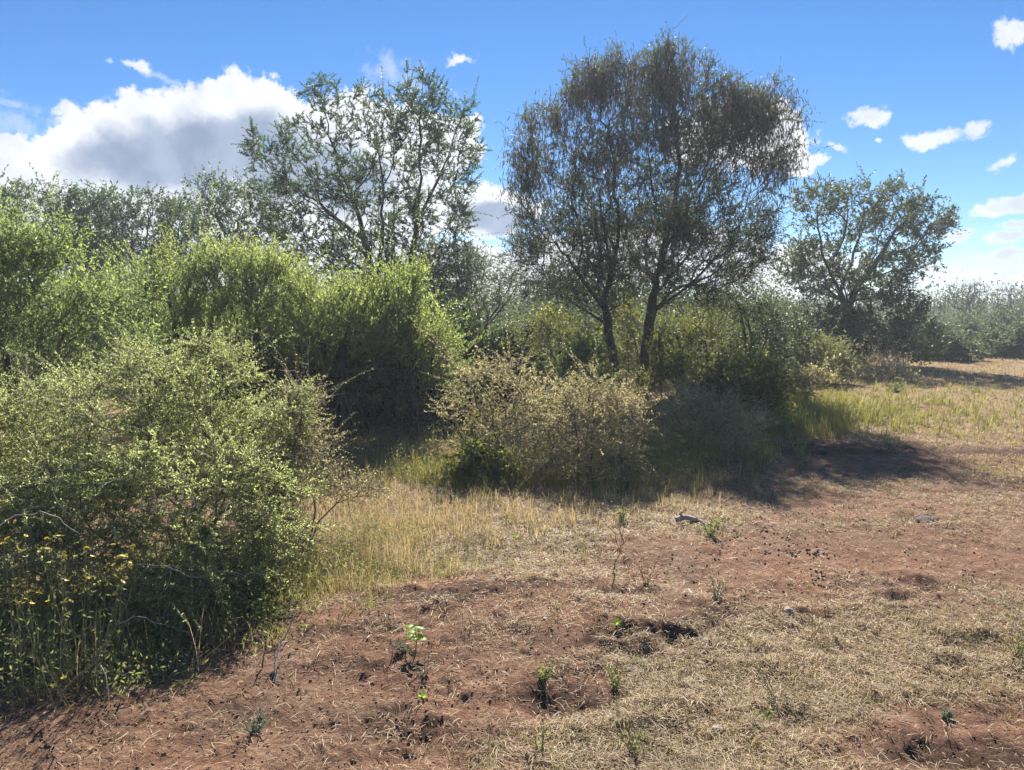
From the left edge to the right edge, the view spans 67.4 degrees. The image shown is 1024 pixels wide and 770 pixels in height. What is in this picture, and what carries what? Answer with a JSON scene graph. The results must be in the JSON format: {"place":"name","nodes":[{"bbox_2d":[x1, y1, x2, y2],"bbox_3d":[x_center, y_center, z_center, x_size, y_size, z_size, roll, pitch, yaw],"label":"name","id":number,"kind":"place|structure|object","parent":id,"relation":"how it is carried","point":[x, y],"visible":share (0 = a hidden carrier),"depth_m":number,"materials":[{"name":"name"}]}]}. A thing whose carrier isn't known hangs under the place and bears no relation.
{"place":"outdoors","nodes":[
{"label":"outdoors","id":0,"kind":"place"},
{"bbox_2d":[0,318,1023,769],"bbox_3d":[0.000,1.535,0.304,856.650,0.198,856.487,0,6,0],"label":"ground","id":1,"kind":"structure","parent":0,"point":[996,554],"depth_m":3.67,"materials":[{"name":"red soil"}]},
{"bbox_2d":[0,164,40,274],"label":"acacia tree","id":2,"kind":"object","parent":1,"relation":"on","point":[7,191],"visible":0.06,"depth_m":19.27,"materials":[{"name":"green plant"}]},
{"bbox_2d":[0,520,41,708],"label":"flowering plant","id":3,"kind":"object","parent":1,"relation":"on","point":[20,618],"visible":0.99,"depth_m":3.10,"materials":[{"name":"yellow plant"}]},
{"bbox_2d":[12,576,72,712],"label":"flowering plant","id":4,"kind":"object","parent":1,"relation":"on","point":[55,684],"visible":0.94,"depth_m":3.02,"materials":[{"name":"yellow plant"}]},
{"bbox_2d":[0,162,103,368],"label":"acacia tree","id":5,"kind":"object","parent":1,"relation":"on","point":[23,186],"visible":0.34,"depth_m":19.39,"materials":[{"name":"green plant"}]},
{"bbox_2d":[35,535,98,706],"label":"flowering plant","id":6,"kind":"object","parent":1,"relation":"on","point":[70,600],"visible":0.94,"depth_m":3.16,"materials":[{"name":"green plant"}]},
{"bbox_2d":[0,353,134,603],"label":"thornbush","id":7,"kind":"object","parent":1,"relation":"on","point":[7,459],"visible":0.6,"depth_m":4.21,"materials":[{"name":"green plant"}]},
{"bbox_2d":[56,589,131,694],"bbox_3d":[-1.634,1.014,3.013,0.280,0.372,0.067,-4,7,-33],"label":"stick","id":8,"kind":"object","parent":1,"relation":"on","point":[72,681],"visible":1,"depth_m":2.99,"materials":[{"name":"wood"}]},
{"bbox_2d":[45,178,149,369],"bbox_3d":[-11.112,-2.877,20.543,3.441,5.120,2.797,5,7,41],"label":"acacia tree","id":9,"kind":"object","parent":1,"relation":"on","point":[95,212],"visible":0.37,"depth_m":19.87,"materials":[{"name":"green plant"}]},
{"bbox_2d":[0,168,203,470],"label":"tall bush","id":10,"kind":"object","parent":1,"relation":"on","point":[33,254],"visible":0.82,"depth_m":7.41,"materials":[{"name":"green plant"}]},
{"bbox_2d":[100,665,108,703],"bbox_3d":[-1.591,1.170,3.005,0.075,0.134,0.009,5,8,43],"label":"stick","id":11,"kind":"object","parent":1,"relation":"on","point":[106,683],"visible":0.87,"depth_m":3.00,"materials":[{"name":"wood"}]},
{"bbox_2d":[81,543,134,696],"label":"flowering plant","id":12,"kind":"object","parent":1,"relation":"on","point":[126,555],"visible":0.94,"depth_m":3.18,"materials":[{"name":"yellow plant"}]},
{"bbox_2d":[46,179,194,367],"bbox_3d":[-10.300,-2.942,20.732,2.810,5.224,3.617,2,6,23],"label":"acacia tree","id":13,"kind":"object","parent":1,"relation":"on","point":[136,222],"visible":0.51,"depth_m":20.18,"materials":[{"name":"green plant"}]},
{"bbox_2d":[118,613,189,632],"bbox_3d":[-1.608,1.085,3.463,0.301,0.125,0.047,-3,6,-24],"label":"stick","id":14,"kind":"object","parent":1,"relation":"on","point":[151,621],"visible":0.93,"depth_m":3.44,"materials":[{"name":"wood"}]},
{"bbox_2d":[138,188,229,308],"bbox_3d":[-9.397,-2.956,21.615,2.517,5.068,3.097,-5,7,-40],"label":"acacia tree","id":15,"kind":"object","parent":1,"relation":"on","point":[165,215],"visible":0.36,"depth_m":20.87,"materials":[{"name":"green plant"}]},
{"bbox_2d":[97,327,271,419],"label":"dark bush","id":16,"kind":"object","parent":1,"relation":"on","point":[162,381],"visible":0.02,"depth_m":11.17,"materials":[{"name":"green plant"}]},
{"bbox_2d":[0,316,373,658],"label":"thornbush","id":17,"kind":"object","parent":1,"relation":"on","point":[202,546],"visible":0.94,"depth_m":4.16,"materials":[{"name":"green plant"}]},
{"bbox_2d":[0,511,79,533],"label":"stick","id":18,"kind":"object","parent":17,"relation":"on","point":[34,514],"visible":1,"depth_m":3.48,"materials":[{"name":"wood"}]},
{"bbox_2d":[137,564,268,586],"bbox_3d":[-1.482,0.923,3.710,0.579,0.198,0.098,-3,6,-28],"label":"stick","id":19,"kind":"object","parent":17,"relation":"attached to","point":[201,576],"visible":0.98,"depth_m":3.66,"materials":[{"name":"wood"}]},
{"bbox_2d":[81,166,307,430],"bbox_3d":[-4.119,-1.069,9.991,2.594,3.501,2.690,4,7,38],"label":"feathery shrub","id":20,"kind":"object","parent":1,"relation":"on","point":[197,304],"visible":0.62,"depth_m":9.69,"materials":[{"name":"green plant"}]},
{"bbox_2d":[138,314,273,376],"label":"dark bush","id":21,"kind":"object","parent":1,"relation":"on","point":[186,337],"depth_m":12.23,"materials":[{"name":"green plant"}]},
{"bbox_2d":[166,162,293,337],"bbox_3d":[-7.397,-3.120,20.191,3.588,5.667,2.501,0,6,0],"label":"acacia tree","id":22,"kind":"object","parent":1,"relation":"on","point":[228,213],"visible":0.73,"depth_m":19.88,"materials":[{"name":"green plant"}]},
{"bbox_2d":[161,337,315,432],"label":"dark bush","id":23,"kind":"object","parent":1,"relation":"on","point":[221,394],"visible":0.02,"depth_m":10.27,"materials":[{"name":"green plant"}]},
{"bbox_2d":[236,703,268,734],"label":"weed","id":24,"kind":"object","parent":1,"relation":"on","point":[259,725],"visible":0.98,"depth_m":2.88,"materials":[{"name":"plant"}]},
{"bbox_2d":[183,180,363,432],"bbox_3d":[-3.085,-0.952,9.819,2.262,3.268,2.194,1,6,14],"label":"feathery shrub","id":25,"kind":"object","parent":1,"relation":"on","point":[248,272],"visible":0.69,"depth_m":9.48,"materials":[{"name":"green plant"}]},
{"bbox_2d":[273,617,292,681],"bbox_3d":[-1.014,1.152,3.353,0.044,0.203,0.230,1,6,5],"label":"stick","id":26,"kind":"object","parent":1,"relation":"on","point":[275,665],"visible":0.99,"depth_m":3.35,"materials":[{"name":"wood"}]},
{"bbox_2d":[191,330,411,600],"bbox_3d":[-1.371,0.445,4.808,1.330,1.572,1.661,0,6,0],"label":"thornbush","id":27,"kind":"object","parent":1,"relation":"on","point":[316,457],"visible":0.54,"depth_m":4.91,"materials":[{"name":"green plant"}]},
{"bbox_2d":[244,327,367,432],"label":"dark bush","id":28,"kind":"object","parent":1,"relation":"on","point":[298,407],"depth_m":10.38,"materials":[{"name":"green plant"}]},
{"bbox_2d":[189,307,484,437],"bbox_3d":[-2.174,-0.023,9.824,3.770,2.053,2.337,0,6,0],"label":"dark bush","id":29,"kind":"object","parent":1,"relation":"on","point":[365,386],"visible":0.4,"depth_m":9.45,"materials":[{"name":"green plant"}]},
{"bbox_2d":[224,188,470,442],"bbox_3d":[-1.987,-0.783,9.089,2.678,3.066,2.087,-2,6,-17],"label":"feathery shrub","id":30,"kind":"object","parent":1,"relation":"on","point":[309,316],"visible":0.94,"depth_m":8.99,"materials":[{"name":"green plant"}]},
{"bbox_2d":[231,60,495,309],"bbox_3d":[-3.265,-3.568,17.202,5.922,7.190,2.955,0,6,0],"label":"acacia tree","id":31,"kind":"object","parent":1,"relation":"on","point":[413,206],"visible":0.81,"depth_m":16.91,"materials":[{"name":"green plant"}]},
{"bbox_2d":[282,360,460,431],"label":"dark bush","id":32,"kind":"object","parent":1,"relation":"on","point":[379,408],"visible":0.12,"depth_m":10.28,"materials":[{"name":"green plant"}]},
{"bbox_2d":[393,637,410,652],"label":"weed","id":33,"kind":"object","parent":1,"relation":"on","point":[403,647],"visible":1,"depth_m":3.46,"materials":[{"name":"plant"}]},
{"bbox_2d":[404,624,427,649],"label":"sapling","id":34,"kind":"object","parent":1,"relation":"on","point":[412,636],"visible":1,"depth_m":3.44,"materials":[{"name":"green plant"}]},
{"bbox_2d":[418,689,425,697],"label":"seedling","id":35,"kind":"object","parent":1,"relation":"on","point":[422,693],"visible":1,"depth_m":3.12,"materials":[{"name":"green plant"}]},
{"bbox_2d":[310,213,534,445],"bbox_3d":[-1.188,-0.619,9.286,2.047,2.888,2.261,-5,8,-44],"label":"feathery shrub","id":36,"kind":"object","parent":1,"relation":"on","point":[435,332],"visible":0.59,"depth_m":9.34,"materials":[{"name":"green plant"}]},
{"bbox_2d":[413,652,438,678],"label":"weed","id":37,"kind":"object","parent":1,"relation":"on","point":[425,670],"visible":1,"depth_m":3.27,"materials":[{"name":"plant"}]},
{"bbox_2d":[0,245,856,372],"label":"thicket","id":38,"kind":"object","parent":1,"relation":"on","point":[592,325],"visible":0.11,"depth_m":21.59,"materials":[{"name":"green plant"}]},
{"bbox_2d":[0,403,859,714],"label":"undergrowth","id":39,"kind":"object","parent":1,"relation":"on","point":[230,601],"visible":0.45,"depth_m":3.86,"materials":[{"name":"green plant"}]},
{"bbox_2d":[0,428,862,704],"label":"golden grass","id":40,"kind":"structure","parent":1,"relation":"on","point":[436,522],"depth_m":5.34,"materials":[{"name":"plant"}]},
{"bbox_2d":[363,346,509,432],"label":"dark bush","id":41,"kind":"object","parent":1,"relation":"on","point":[433,415],"visible":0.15,"depth_m":10.33,"materials":[{"name":"green plant"}]},
{"bbox_2d":[392,233,547,341],"bbox_3d":[-0.869,-1.700,17.100,3.703,3.407,2.630,0,6,0],"label":"acacia tree","id":42,"kind":"object","parent":1,"relation":"on","point":[472,280],"visible":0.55,"depth_m":16.69,"materials":[{"name":"green plant"}]},
{"bbox_2d":[396,286,544,415],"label":"dark bush","id":43,"kind":"object","parent":1,"relation":"on","point":[471,328],"visible":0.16,"depth_m":11.32,"materials":[{"name":"green plant"}]},
{"bbox_2d":[428,412,547,489],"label":"leafy shrub","id":44,"kind":"object","parent":1,"relation":"on","point":[475,451],"visible":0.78,"depth_m":6.97,"materials":[{"name":"green plant"}]},
{"bbox_2d":[427,329,553,425],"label":"dark bush","id":45,"kind":"object","parent":1,"relation":"on","point":[489,384],"visible":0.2,"depth_m":11.27,"materials":[{"name":"green plant"}]},
{"bbox_2d":[434,308,562,411],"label":"dark bush","id":46,"kind":"object","parent":1,"relation":"on","point":[506,334],"visible":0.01,"depth_m":12.09,"materials":[{"name":"green plant"}]},
{"bbox_2d":[410,312,589,477],"bbox_3d":[-0.041,0.221,7.578,1.561,1.892,1.524,-3,6,-28],"label":"thornbush","id":47,"kind":"object","parent":1,"relation":"on","point":[512,408],"visible":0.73,"depth_m":7.61,"materials":[{"name":"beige plant"}]},
{"bbox_2d":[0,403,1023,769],"bbox_3d":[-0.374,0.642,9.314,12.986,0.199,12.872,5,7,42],"label":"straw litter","id":48,"kind":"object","parent":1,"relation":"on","point":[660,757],"visible":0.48,"depth_m":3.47,"materials":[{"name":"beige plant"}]},
{"bbox_2d":[0,375,1023,707],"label":"green grass","id":49,"kind":"structure","parent":1,"relation":"on","point":[840,411],"depth_m":7.45,"materials":[{"name":"green plant"}]},
{"bbox_2d":[0,433,1023,769],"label":"soil crumbs","id":50,"kind":"object","parent":1,"relation":"on","point":[486,673],"visible":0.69,"depth_m":3.15,"materials":[{"name":"soil"}]},
{"bbox_2d":[1,428,1023,769],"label":"yellowing tufts","id":51,"kind":"object","parent":1,"relation":"on","point":[697,622],"visible":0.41,"depth_m":3.65,"materials":[{"name":"yellow plant"}]},
{"bbox_2d":[4,429,1022,769],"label":"green shoots","id":52,"kind":"object","parent":1,"relation":"on","point":[702,621],"visible":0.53,"depth_m":3.75,"materials":[{"name":"green plant"}]},
{"bbox_2d":[44,273,1023,339],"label":"woodland","id":53,"kind":"object","parent":1,"relation":"on","point":[951,311],"visible":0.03,"depth_m":47.61,"materials":[{"name":"green plant"}]},
{"bbox_2d":[47,281,1023,320],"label":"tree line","id":54,"kind":"object","parent":53,"relation":"on","point":[973,303],"visible":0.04,"depth_m":47.36,"materials":[{"name":"plant"}]},
{"bbox_2d":[525,715,553,752],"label":"weed","id":55,"kind":"object","parent":1,"relation":"on","point":[537,742],"visible":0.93,"depth_m":2.77,"materials":[{"name":"green plant"}]},
{"bbox_2d":[531,664,553,683],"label":"weed","id":56,"kind":"object","parent":1,"relation":"on","point":[544,676],"visible":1,"depth_m":3.27,"materials":[{"name":"green plant"}]},
{"bbox_2d":[492,294,609,384],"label":"leafy shrub","id":57,"kind":"object","parent":1,"relation":"on","point":[547,331],"visible":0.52,"depth_m":16.28,"materials":[{"name":"green plant"}]},
{"bbox_2d":[548,600,562,620],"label":"weed","id":58,"kind":"object","parent":1,"relation":"on","point":[556,611],"visible":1,"depth_m":3.75,"materials":[{"name":"green plant"}]},
{"bbox_2d":[524,307,632,404],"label":"leafy shrub","id":59,"kind":"object","parent":1,"relation":"on","point":[582,352],"visible":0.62,"depth_m":13.29,"materials":[{"name":"green plant"}]},
{"bbox_2d":[483,339,683,497],"bbox_3d":[0.675,0.513,7.178,1.900,1.887,1.508,0,6,0],"label":"thornbush","id":60,"kind":"object","parent":1,"relation":"on","point":[585,406],"visible":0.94,"depth_m":7.13,"materials":[{"name":"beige plant"}]},
{"bbox_2d":[600,516,623,592],"bbox_3d":[0.547,0.929,4.200,0.133,0.422,0.072,0,6,0],"label":"stick","id":61,"kind":"object","parent":1,"relation":"on","point":[617,557],"visible":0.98,"depth_m":4.20,"materials":[{"name":"wood"}]},
{"bbox_2d":[603,658,627,690],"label":"weed","id":62,"kind":"object","parent":1,"relation":"on","point":[615,679],"visible":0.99,"depth_m":3.21,"materials":[{"name":"green plant"}]},
{"bbox_2d":[611,500,629,519],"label":"weed","id":63,"kind":"object","parent":1,"relation":"on","point":[623,514],"visible":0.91,"depth_m":5.82,"materials":[{"name":"green plant"}]},
{"bbox_2d":[612,718,648,752],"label":"weed","id":64,"kind":"object","parent":1,"relation":"on","point":[634,748],"visible":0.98,"depth_m":2.76,"materials":[{"name":"green plant"}]},
{"bbox_2d":[631,551,665,584],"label":"weed","id":65,"kind":"object","parent":1,"relation":"on","point":[642,576],"visible":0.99,"depth_m":4.34,"materials":[{"name":"plant"}]},
{"bbox_2d":[584,292,720,383],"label":"leafy shrub","id":66,"kind":"object","parent":1,"relation":"on","point":[627,347],"visible":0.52,"depth_m":16.86,"materials":[{"name":"green plant"}]},
{"bbox_2d":[471,15,837,393],"bbox_3d":[2.422,-3.150,14.372,5.546,6.856,5.150,5,8,44],"label":"acacia tree","id":67,"kind":"object","parent":1,"relation":"on","point":[664,85],"visible":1,"depth_m":13.74,"materials":[{"name":"green plant"}]},
{"bbox_2d":[610,288,746,401],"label":"leafy shrub","id":68,"kind":"object","parent":1,"relation":"on","point":[676,364],"visible":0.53,"depth_m":13.41,"materials":[{"name":"green plant"}]},
{"bbox_2d":[675,512,701,522],"bbox_3d":[1.332,0.997,5.788,0.206,0.096,0.057,0,6,4],"label":"driftwood","id":69,"kind":"object","parent":1,"relation":"on","point":[681,517],"visible":0.95,"depth_m":5.78,"materials":[{"name":"grey wood"}]},
{"bbox_2d":[387,459,1020,741],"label":"dung pellets","id":70,"kind":"object","parent":1,"relation":"on","point":[666,603],"visible":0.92,"depth_m":4.90},
{"bbox_2d":[607,370,803,462],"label":"thornbush","id":71,"kind":"object","parent":1,"relation":"on","point":[718,416],"visible":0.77,"depth_m":8.60,"materials":[{"name":"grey plant"}]},
{"bbox_2d":[700,510,722,536],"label":"weed","id":72,"kind":"object","parent":1,"relation":"on","point":[710,531],"visible":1,"depth_m":5.42,"materials":[{"name":"green plant"}]},
{"bbox_2d":[629,294,800,387],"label":"leafy shrub","id":73,"kind":"object","parent":1,"relation":"on","point":[714,331],"visible":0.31,"depth_m":16.06,"materials":[{"name":"green plant"}]},
{"bbox_2d":[705,576,728,597],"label":"weed","id":74,"kind":"object","parent":1,"relation":"on","point":[718,591],"visible":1,"depth_m":4.24,"materials":[{"name":"plant"}]},
{"bbox_2d":[710,724,728,733],"bbox_3d":[0.795,1.314,2.932,0.078,0.024,0.059,0,6,-2],"label":"stone","id":75,"kind":"object","parent":1,"relation":"on","point":[716,727],"visible":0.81,"depth_m":2.92,"materials":[{"name":"stone"}]},
{"bbox_2d":[707,464,738,487],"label":"weed","id":76,"kind":"object","parent":1,"relation":"on","point":[718,483],"visible":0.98,"depth_m":6.88,"materials":[{"name":"plant"}]},
{"bbox_2d":[652,331,822,412],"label":"leafy shrub","id":77,"kind":"object","parent":1,"relation":"on","point":[717,377],"visible":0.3,"depth_m":11.89,"materials":[{"name":"green plant"}]},
{"bbox_2d":[683,268,817,386],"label":"leafy shrub","id":78,"kind":"object","parent":1,"relation":"on","point":[744,311],"visible":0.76,"depth_m":15.15,"materials":[{"name":"green plant"}]},
{"bbox_2d":[716,332,806,428],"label":"leafy shrub","id":79,"kind":"object","parent":1,"relation":"on","point":[761,387],"visible":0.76,"depth_m":10.31,"materials":[{"name":"green plant"}]},
{"bbox_2d":[691,278,832,366],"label":"edge bush","id":80,"kind":"object","parent":1,"relation":"on","point":[800,327],"visible":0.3,"depth_m":17.64,"materials":[{"name":"green plant"}]},
{"bbox_2d":[753,707,774,722],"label":"weed","id":81,"kind":"object","parent":1,"relation":"on","point":[768,713],"visible":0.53,"depth_m":2.98,"materials":[{"name":"green plant"}]},
{"bbox_2d":[762,674,783,717],"bbox_3d":[1.051,1.245,3.084,0.019,0.136,0.116,-4,7,-32],"label":"stick","id":82,"kind":"object","parent":1,"relation":"on","point":[774,697],"visible":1,"depth_m":3.09,"materials":[{"name":"wood"}]},
{"bbox_2d":[754,661,798,698],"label":"weed","id":83,"kind":"object","parent":1,"relation":"on","point":[767,683],"visible":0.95,"depth_m":3.16,"materials":[{"name":"green plant"}]},
{"bbox_2d":[784,606,793,613],"bbox_3d":[1.438,1.174,3.999,0.042,0.039,0.054,-2,6,-23],"label":"stone","id":84,"kind":"object","parent":1,"relation":"on","point":[788,609],"visible":0.98,"depth_m":3.98,"materials":[{"name":"stone"}]},
{"bbox_2d":[777,351,852,406],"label":"edge bush","id":85,"kind":"object","parent":1,"relation":"on","point":[807,376],"visible":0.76,"depth_m":11.91,"materials":[{"name":"green plant"}]},
{"bbox_2d":[610,353,1023,480],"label":"short grass","id":86,"kind":"structure","parent":1,"relation":"on","point":[951,394],"depth_m":12.61,"materials":[{"name":"plant"}]},
{"bbox_2d":[759,312,874,384],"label":"edge bush","id":87,"kind":"object","parent":1,"relation":"on","point":[806,352],"visible":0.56,"depth_m":16.78,"materials":[{"name":"green plant"}]},
{"bbox_2d":[810,615,827,637],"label":"weed","id":88,"kind":"object","parent":1,"relation":"on","point":[820,624],"visible":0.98,"depth_m":3.73,"materials":[{"name":"beige plant"}]},
{"bbox_2d":[783,291,896,365],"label":"edge bush","id":89,"kind":"object","parent":1,"relation":"on","point":[830,309],"visible":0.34,"depth_m":21.82,"materials":[{"name":"green plant"}]},
{"bbox_2d":[768,161,969,360],"bbox_3d":[10.441,-3.442,22.719,5.593,5.863,3.559,0,6,0],"label":"acacia tree","id":90,"kind":"object","parent":1,"relation":"on","point":[874,219],"visible":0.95,"depth_m":22.34,"materials":[{"name":"green plant"}]},
{"bbox_2d":[839,340,930,381],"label":"edge bush","id":91,"kind":"object","parent":1,"relation":"on","point":[879,374],"visible":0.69,"depth_m":17.85,"materials":[{"name":"green plant"}]},
{"bbox_2d":[825,277,951,365],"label":"edge bush","id":92,"kind":"object","parent":1,"relation":"on","point":[899,327],"visible":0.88,"depth_m":21.57,"materials":[{"name":"green plant"}]},
{"bbox_2d":[884,377,905,392],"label":"edge bush","id":93,"kind":"object","parent":1,"relation":"on","point":[898,389],"visible":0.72,"depth_m":15.09,"materials":[{"name":"green plant"}]},
{"bbox_2d":[872,310,971,349],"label":"bush","id":94,"kind":"object","parent":1,"relation":"on","point":[939,323],"visible":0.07,"depth_m":30.27,"materials":[{"name":"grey plant"}]},
{"bbox_2d":[915,515,938,522],"bbox_3d":[3.121,1.015,5.804,0.152,0.046,0.213,12,13,65],"label":"stone","id":95,"kind":"object","parent":1,"relation":"on","point":[927,519],"visible":0.84,"depth_m":5.76,"materials":[{"name":"stone"}]},
{"bbox_2d":[891,320,997,361],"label":"bush","id":96,"kind":"object","parent":1,"relation":"on","point":[954,346],"visible":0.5,"depth_m":24.43,"materials":[{"name":"green plant"}]},
{"bbox_2d":[940,707,954,721],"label":"weed","id":97,"kind":"object","parent":1,"relation":"on","point":[948,713],"visible":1,"depth_m":3.01,"materials":[{"name":"plant"}]},
{"bbox_2d":[933,272,994,314],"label":"bare tree","id":98,"kind":"object","parent":1,"relation":"on","point":[966,299],"visible":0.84,"depth_m":45.59,"materials":[{"name":"grey plant"}]},
{"bbox_2d":[949,313,1021,340],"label":"bush","id":99,"kind":"object","parent":1,"relation":"on","point":[972,326],"visible":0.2,"depth_m":31.48,"materials":[{"name":"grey plant"}]},
{"bbox_2d":[961,327,1009,355],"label":"bush","id":100,"kind":"object","parent":1,"relation":"on","point":[982,340],"visible":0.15,"depth_m":26.79,"materials":[{"name":"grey plant"}]},
{"bbox_2d":[955,303,1023,326],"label":"bush","id":101,"kind":"object","parent":1,"relation":"on","point":[1001,316],"visible":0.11,"depth_m":37.52,"materials":[{"name":"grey plant"}]},
{"bbox_2d":[967,317,1023,358],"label":"bush","id":102,"kind":"object","parent":1,"relation":"on","point":[1010,345],"visible":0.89,"depth_m":25.76,"materials":[{"name":"green plant"}]},
{"bbox_2d":[987,281,1023,310],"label":"bare tree","id":103,"kind":"object","parent":1,"relation":"on","point":[1009,297],"visible":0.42,"depth_m":49.72,"materials":[{"name":"grey plant"}]},
{"bbox_2d":[996,311,1023,332],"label":"bush","id":104,"kind":"object","parent":1,"relation":"on","point":[1019,321],"visible":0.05,"depth_m":28.94,"materials":[{"name":"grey plant"}]},
{"bbox_2d":[997,629,1023,655],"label":"weed","id":105,"kind":"object","parent":1,"relation":"on","point":[1021,648],"visible":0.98,"depth_m":3.54,"materials":[{"name":"green plant"}]},
{"bbox_2d":[0,0,1023,312],"label":"sky","id":106,"kind":"structure","parent":0,"point":[134,92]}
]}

